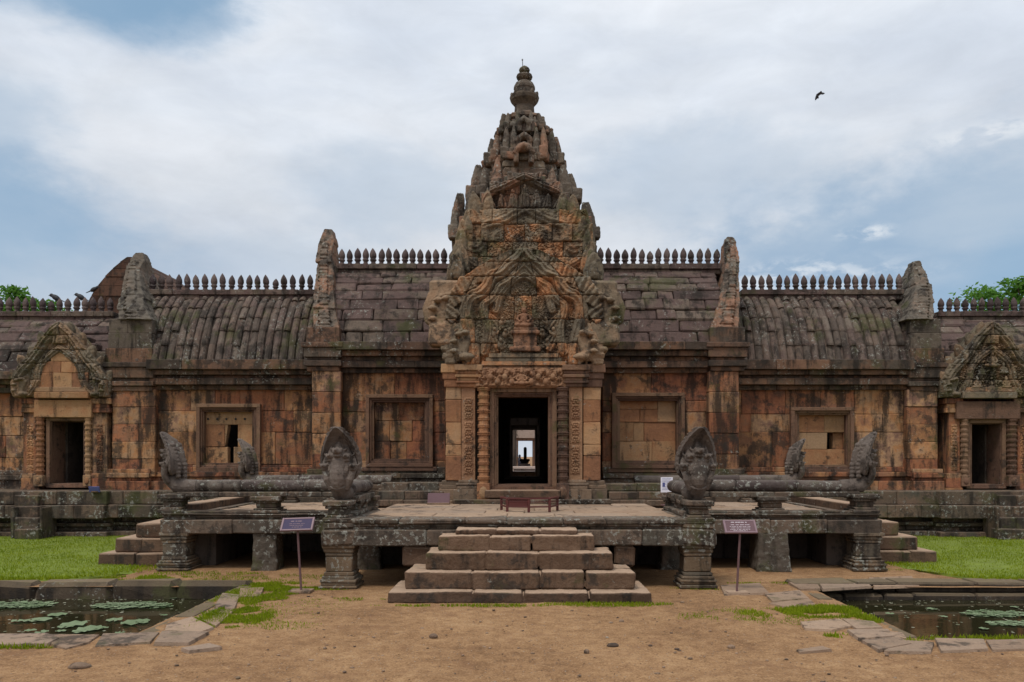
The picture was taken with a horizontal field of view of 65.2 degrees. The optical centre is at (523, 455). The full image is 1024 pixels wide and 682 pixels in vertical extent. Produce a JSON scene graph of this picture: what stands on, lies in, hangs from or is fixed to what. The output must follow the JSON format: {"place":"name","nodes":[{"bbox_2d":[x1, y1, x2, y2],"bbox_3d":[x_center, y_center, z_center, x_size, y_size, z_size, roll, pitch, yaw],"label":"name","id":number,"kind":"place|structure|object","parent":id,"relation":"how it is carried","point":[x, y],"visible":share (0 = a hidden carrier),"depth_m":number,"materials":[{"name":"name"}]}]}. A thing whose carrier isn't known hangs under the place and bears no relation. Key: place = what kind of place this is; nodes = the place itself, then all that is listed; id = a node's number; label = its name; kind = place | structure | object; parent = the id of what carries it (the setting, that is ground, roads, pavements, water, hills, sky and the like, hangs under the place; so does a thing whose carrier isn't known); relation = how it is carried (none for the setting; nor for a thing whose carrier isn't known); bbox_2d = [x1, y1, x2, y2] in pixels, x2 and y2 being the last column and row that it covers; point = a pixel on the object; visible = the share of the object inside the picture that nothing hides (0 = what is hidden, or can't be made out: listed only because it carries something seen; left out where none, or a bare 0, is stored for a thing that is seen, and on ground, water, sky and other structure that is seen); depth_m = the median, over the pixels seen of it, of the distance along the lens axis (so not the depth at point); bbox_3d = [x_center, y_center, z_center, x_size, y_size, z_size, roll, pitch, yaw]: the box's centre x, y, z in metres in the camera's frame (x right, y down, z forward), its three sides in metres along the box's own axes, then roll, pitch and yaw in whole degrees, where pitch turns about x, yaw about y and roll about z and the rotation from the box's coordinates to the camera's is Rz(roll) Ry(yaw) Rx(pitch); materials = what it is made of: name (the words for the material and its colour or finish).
{"place":"outdoors","nodes":[
{"label":"outdoors","id":0,"kind":"place"},
{"bbox_2d":[0,536,139,580],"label":"lawn","id":1,"kind":"structure","parent":0,"point":[66,550],"depth_m":15.59,"materials":[{"name":"plant"}]},
{"bbox_2d":[11,495,56,538],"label":"stone steps","id":2,"kind":"structure","parent":1,"relation":"on","point":[31,518],"depth_m":19.14,"materials":[{"name":"grey stone"}]},
{"bbox_2d":[0,598,209,635],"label":"water","id":3,"kind":"structure","parent":0,"point":[95,617],"depth_m":11.14,"materials":[{"name":"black liquid"}]},
{"bbox_2d":[0,600,58,607],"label":"lily mat","id":4,"kind":"object","parent":3,"relation":"on","point":[34,604],"visible":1,"depth_m":11.77,"materials":[{"name":"green plant"}]},
{"bbox_2d":[28,617,51,621],"bbox_3d":[-6.505,2.194,10.762,0.285,0.016,0.308,0,0,0],"label":"lily pad","id":5,"kind":"object","parent":3,"relation":"on","point":[44,618],"visible":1,"depth_m":10.75,"materials":[{"name":"green plant"}]},
{"bbox_2d":[47,612,66,615],"bbox_3d":[-6.464,2.191,11.081,0.256,0.019,0.269,0,0,0],"label":"lily pad","id":6,"kind":"object","parent":3,"relation":"on","point":[56,614],"visible":1,"depth_m":11.08,"materials":[{"name":"green plant"}]},
{"bbox_2d":[57,624,74,627],"bbox_3d":[-5.896,2.192,10.302,0.208,0.015,0.196,0,0,0],"label":"lily pad","id":7,"kind":"object","parent":3,"relation":"on","point":[62,626],"visible":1,"depth_m":10.30,"materials":[{"name":"green plant"}]},
{"bbox_2d":[60,620,87,626],"bbox_3d":[-5.883,2.189,10.444,0.325,0.024,0.343,0,0,0],"label":"lily pad","id":8,"kind":"object","parent":3,"relation":"on","point":[75,622],"visible":1,"depth_m":10.48,"materials":[{"name":"green plant"}]},
{"bbox_2d":[72,629,87,632],"bbox_3d":[-5.565,2.192,10.019,0.202,0.016,0.200,0,0,0],"label":"lily pad","id":9,"kind":"object","parent":3,"relation":"on","point":[74,631],"visible":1,"depth_m":10.02,"materials":[{"name":"green plant"}]},
{"bbox_2d":[77,625,102,630],"bbox_3d":[-5.517,2.189,10.164,0.299,0.022,0.318,0,0,21],"label":"lily pad","id":10,"kind":"object","parent":3,"relation":"on","point":[90,627],"visible":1,"depth_m":10.19,"materials":[{"name":"green plant"}]},
{"bbox_2d":[106,617,122,620],"bbox_3d":[-5.479,2.189,10.705,0.208,0.017,0.221,0,0,0],"label":"lily pad","id":11,"kind":"object","parent":3,"relation":"on","point":[115,619],"visible":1,"depth_m":10.72,"materials":[{"name":"green plant"}]},
{"bbox_2d":[91,601,172,608],"bbox_3d":[-5.729,2.188,11.724,1.197,0.035,0.558,0,0,0],"label":"lily mat","id":12,"kind":"object","parent":3,"relation":"on","point":[134,605],"visible":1,"depth_m":11.71,"materials":[{"name":"green plant"}]},
{"bbox_2d":[121,619,147,624],"bbox_3d":[-5.128,2.187,10.545,0.334,0.023,0.332,0,0,0],"label":"lily pad","id":13,"kind":"object","parent":3,"relation":"on","point":[130,622],"visible":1,"depth_m":10.54,"materials":[{"name":"green plant"}]},
{"bbox_2d":[1,599,1021,635],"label":"lily pads","id":14,"kind":"object","parent":3,"relation":"on","point":[181,602],"visible":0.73,"depth_m":11.34,"materials":[{"name":"green plant"}]},
{"bbox_2d":[0,457,1023,681],"bbox_3d":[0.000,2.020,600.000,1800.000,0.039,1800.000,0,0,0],"label":"ground","id":15,"kind":"structure","parent":0,"point":[416,659],"depth_m":8.48,"materials":[{"name":"brown soil"}]},
{"bbox_2d":[0,284,39,310],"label":"tree","id":16,"kind":"object","parent":15,"relation":"on","point":[11,291],"visible":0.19,"depth_m":43.82,"materials":[{"name":"green plant"}]},
{"bbox_2d":[31,299,82,310],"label":"tree","id":17,"kind":"object","parent":15,"relation":"on","point":[47,302],"visible":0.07,"depth_m":45.87,"materials":[{"name":"green plant"}]},
{"bbox_2d":[0,296,118,536],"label":"end pavilion","id":18,"kind":"structure","parent":15,"relation":"on","point":[56,412],"depth_m":20.31,"materials":[{"name":"stone"}]},
{"bbox_2d":[49,293,64,301],"bbox_3d":[-13.041,-4.406,22.350,0.504,0.259,0.134,0,0,0],"label":"perched bird","id":19,"kind":"object","parent":18,"relation":"on","point":[55,297],"visible":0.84,"depth_m":22.31},
{"bbox_2d":[74,293,88,300],"bbox_3d":[-12.350,-4.429,22.350,0.477,0.245,0.127,0,0,0],"label":"perched bird","id":20,"kind":"object","parent":18,"relation":"on","point":[80,297],"visible":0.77,"depth_m":22.31},
{"bbox_2d":[88,487,99,492],"bbox_3d":[-10.418,0.820,19.435,0.260,0.151,0.134,0,0,0],"label":"number plate","id":21,"kind":"object","parent":18,"relation":"on","point":[94,489],"visible":1,"depth_m":19.39,"materials":[{"name":"blue metal"}]},
{"bbox_2d":[68,662,91,668],"bbox_3d":[-4.237,2.005,7.630,0.208,0.073,0.140,0,0,0],"label":"loose stone","id":22,"kind":"object","parent":15,"relation":"on","point":[79,665],"visible":0.95,"depth_m":7.59,"materials":[{"name":"beige stone"}]},
{"bbox_2d":[0,578,253,631],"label":"pond wall","id":23,"kind":"structure","parent":15,"relation":"on","point":[120,589],"depth_m":12.35,"materials":[{"name":"stone"}]},
{"bbox_2d":[98,519,162,565],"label":"side staircase","id":24,"kind":"structure","parent":15,"relation":"on","point":[143,545],"depth_m":14.57,"materials":[{"name":"stone"}]},
{"bbox_2d":[87,257,185,313],"bbox_3d":[-15.293,-2.853,32.990,3.899,9.707,4.035,0,0,0],"label":"laterite vault","id":25,"kind":"object","parent":15,"relation":"on","point":[110,284],"visible":0.09,"depth_m":30.99,"materials":[{"name":"brown stone"}]},
{"bbox_2d":[86,286,98,292],"bbox_3d":[-16.606,-6.398,30.800,0.530,0.272,0.141,0,0,0],"label":"perched bird","id":26,"kind":"object","parent":25,"relation":"on","point":[92,289],"visible":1,"depth_m":30.76},
{"bbox_2d":[102,253,315,535],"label":"gallery wing","id":27,"kind":"structure","parent":15,"relation":"on","point":[205,377],"depth_m":20.56,"materials":[{"name":"brown stone"}]},
{"bbox_2d":[191,404,263,477],"bbox_3d":[-7.585,-0.380,20.707,1.890,1.908,0.478,0,0,0],"label":"window","id":28,"kind":"structure","parent":27,"relation":"in","point":[214,422],"depth_m":20.70,"materials":[{"name":"stone"}]},
{"bbox_2d":[280,517,314,593],"bbox_3d":[-3.349,1.466,11.835,0.477,1.112,0.242,0,0,0],"label":"information sign","id":29,"kind":"object","parent":15,"relation":"on","point":[298,524],"visible":1,"depth_m":11.82,"materials":[{"name":"metal"}]},
{"bbox_2d":[429,633,437,638],"bbox_3d":[-1.007,2.004,8.890,0.100,0.061,0.067,0,0,0],"label":"loose stone","id":30,"kind":"object","parent":15,"relation":"on","point":[433,635],"visible":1,"depth_m":8.87,"materials":[{"name":"beige stone"}]},
{"bbox_2d":[3,585,1013,681],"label":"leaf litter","id":31,"kind":"object","parent":15,"relation":"on","point":[516,640],"visible":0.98,"depth_m":8.38,"materials":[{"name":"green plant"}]},
{"bbox_2d":[0,568,1023,649],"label":"weeds","id":32,"kind":"object","parent":15,"relation":"on","point":[798,610],"visible":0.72,"depth_m":10.43,"materials":[{"name":"green plant"}]},
{"bbox_2d":[0,534,1023,579],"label":"grass","id":33,"kind":"structure","parent":15,"relation":"on","point":[113,572],"depth_m":14.98,"materials":[{"name":"green plant"}]},
{"bbox_2d":[0,592,1023,681],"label":"pebbles","id":34,"kind":"object","parent":15,"relation":"on","point":[311,660],"visible":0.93,"depth_m":8.29,"materials":[{"name":"stone"}]},
{"bbox_2d":[388,527,651,602],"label":"stone staircase","id":35,"kind":"structure","parent":15,"relation":"on","point":[509,564],"depth_m":11.30,"materials":[{"name":"brown stone"}]},
{"bbox_2d":[155,497,887,588],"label":"stone terrace","id":36,"kind":"structure","parent":15,"relation":"on","point":[631,535],"depth_m":13.95,"materials":[{"name":"grey stone"}]},
{"bbox_2d":[157,426,379,521],"bbox_3d":[-4.488,0.287,13.293,3.983,1.464,2.485,0,0,0],"label":"naga balustrade","id":37,"kind":"object","parent":36,"relation":"on","point":[340,463],"visible":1,"depth_m":14.03,"materials":[{"name":"stone"}]},
{"bbox_2d":[237,438,392,502],"bbox_3d":[-4.621,0.328,17.800,3.530,1.435,0.607,0,0,0],"label":"naga balustrade","id":38,"kind":"object","parent":36,"relation":"on","point":[248,466],"visible":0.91,"depth_m":17.69,"materials":[{"name":"stone"}]},
{"bbox_2d":[427,493,449,504],"bbox_3d":[-1.664,0.843,15.579,0.438,0.230,0.184,0,0,0],"label":"floor plaque","id":39,"kind":"object","parent":36,"relation":"on","point":[438,498],"visible":0.99,"depth_m":15.58,"materials":[{"name":"stone"}]},
{"bbox_2d":[500,496,558,511],"bbox_3d":[0.094,0.829,13.672,1.028,0.247,0.503,0,0,0],"label":"wooden barrier","id":40,"kind":"object","parent":36,"relation":"on","point":[517,502],"visible":1,"depth_m":13.49,"materials":[{"name":"red paint"}]},
{"bbox_2d":[661,477,672,505],"bbox_3d":[2.731,0.705,15.309,0.230,0.590,0.186,0,0,0],"label":"paper notice","id":41,"kind":"object","parent":36,"relation":"on","point":[664,482],"visible":0.61,"depth_m":15.29,"materials":[{"name":"paper"}]},
{"bbox_2d":[633,438,805,502],"bbox_3d":[4.325,0.328,17.800,3.908,1.436,0.607,0,0,0],"label":"naga balustrade","id":42,"kind":"object","parent":36,"relation":"on","point":[794,466],"visible":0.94,"depth_m":17.70,"materials":[{"name":"stone"}]},
{"bbox_2d":[661,426,879,521],"bbox_3d":[4.304,0.287,13.293,3.960,1.465,2.484,0,0,0],"label":"naga balustrade","id":43,"kind":"object","parent":36,"relation":"on","point":[696,463],"visible":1,"depth_m":14.03,"materials":[{"name":"stone"}]},
{"bbox_2d":[298,59,749,507],"bbox_3d":[0.063,-3.839,23.341,10.913,11.687,15.317,0,0,0],"label":"temple gatehouse","id":44,"kind":"object","parent":15,"relation":"on","point":[525,308],"visible":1,"depth_m":19.20,"materials":[{"name":"stone"}]},
{"bbox_2d":[362,394,436,470],"bbox_3d":[-3.041,-0.563,19.746,1.839,1.875,0.538,0,0,0],"label":"blind window","id":45,"kind":"structure","parent":44,"relation":"in","point":[399,427],"depth_m":19.75,"materials":[{"name":"stone"}]},
{"bbox_2d":[608,393,684,472],"bbox_3d":[3.032,-0.562,19.747,1.977,1.952,0.537,0,0,0],"label":"blind window","id":46,"kind":"structure","parent":44,"relation":"in","point":[650,444],"depth_m":19.74,"materials":[{"name":"stone"}]},
{"bbox_2d":[513,430,534,475],"bbox_3d":[0.000,-0.270,36.998,6.840,4.500,14.003,0,0,0],"label":"doorway","id":47,"kind":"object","parent":15,"relation":"on","point":[523,435],"visible":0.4,"depth_m":35.90,"materials":[{"name":"stone"}]},
{"bbox_2d":[519,447,529,465],"bbox_3d":[0.037,0.160,37.499,0.522,1.156,1.407,0,0,0],"label":"linga","id":48,"kind":"object","parent":47,"relation":"on","point":[525,461],"visible":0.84,"depth_m":37.80,"materials":[{"name":"black stone"}]},
{"bbox_2d":[607,643,618,646],"bbox_3d":[0.941,2.007,8.473,0.129,0.051,0.080,0,0,0],"label":"loose stone","id":49,"kind":"object","parent":15,"relation":"on","point":[612,645],"visible":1,"depth_m":8.45,"materials":[{"name":"grey stone"}]},
{"bbox_2d":[738,261,960,535],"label":"gallery wing","id":50,"kind":"structure","parent":15,"relation":"on","point":[831,375],"depth_m":20.59,"materials":[{"name":"brown stone"}]},
{"bbox_2d":[789,407,853,479],"bbox_3d":[7.657,-0.317,20.804,1.870,1.869,0.672,0,0,0],"label":"window","id":51,"kind":"structure","parent":50,"relation":"in","point":[813,424],"depth_m":20.74,"materials":[{"name":"stone"}]},
{"bbox_2d":[785,578,1023,639],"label":"pond wall","id":52,"kind":"structure","parent":15,"relation":"on","point":[998,592],"depth_m":12.38,"materials":[{"name":"stone"}]},
{"bbox_2d":[880,519,936,563],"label":"side staircase","id":53,"kind":"structure","parent":15,"relation":"on","point":[895,545],"depth_m":14.91,"materials":[{"name":"stone"}]},
{"bbox_2d":[928,297,1023,536],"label":"end pavilion","id":54,"kind":"structure","parent":15,"relation":"on","point":[980,420],"depth_m":20.25,"materials":[{"name":"stone"}]},
{"bbox_2d":[948,282,1017,310],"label":"tree","id":55,"kind":"object","parent":15,"relation":"on","point":[977,294],"visible":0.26,"depth_m":43.47,"materials":[{"name":"green plant"}]},
{"bbox_2d":[985,276,1023,310],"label":"tree","id":56,"kind":"object","parent":15,"relation":"on","point":[1015,287],"visible":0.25,"depth_m":41.97,"materials":[{"name":"green plant"}]},
{"bbox_2d":[0,576,1023,654],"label":"paving","id":57,"kind":"structure","parent":0,"point":[876,637],"depth_m":8.84,"materials":[{"name":"stone"}]},
{"bbox_2d":[722,520,757,593],"bbox_3d":[3.158,1.481,11.696,0.472,1.081,0.241,0,0,0],"label":"information sign","id":58,"kind":"object","parent":57,"relation":"on","point":[739,527],"visible":1,"depth_m":11.68,"materials":[{"name":"metal"}]},
{"bbox_2d":[0,0,1023,456],"label":"sky","id":59,"kind":"structure","parent":0,"point":[198,137],"materials":[{"name":"white"}]},
{"bbox_2d":[815,91,824,99],"bbox_3d":[9.606,-11.687,26.009,0.260,0.282,0.329,0,0,41],"label":"flying bird","id":60,"kind":"object","parent":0,"point":[818,94],"visible":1,"depth_m":26.00},
{"bbox_2d":[837,600,1023,638],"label":"water","id":61,"kind":"structure","parent":0,"point":[924,621],"depth_m":11.00,"materials":[{"name":"black liquid"}]},
{"bbox_2d":[959,609,1023,616],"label":"lily mat","id":62,"kind":"object","parent":61,"relation":"on","point":[1010,613],"visible":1,"depth_m":11.10,"materials":[{"name":"green plant"}]},
{"bbox_2d":[985,620,1023,625],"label":"lily mat","id":63,"kind":"object","parent":61,"relation":"on","point":[1005,623],"visible":1,"depth_m":10.50,"materials":[{"name":"green plant"}]},
{"bbox_2d":[895,536,1023,578],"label":"lawn","id":64,"kind":"structure","parent":0,"point":[994,566],"depth_m":15.38,"materials":[{"name":"plant"}]},
{"bbox_2d":[983,495,1023,539],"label":"stone steps","id":65,"kind":"structure","parent":64,"relation":"on","point":[1004,520],"depth_m":19.18,"materials":[{"name":"grey stone"}]}
]}

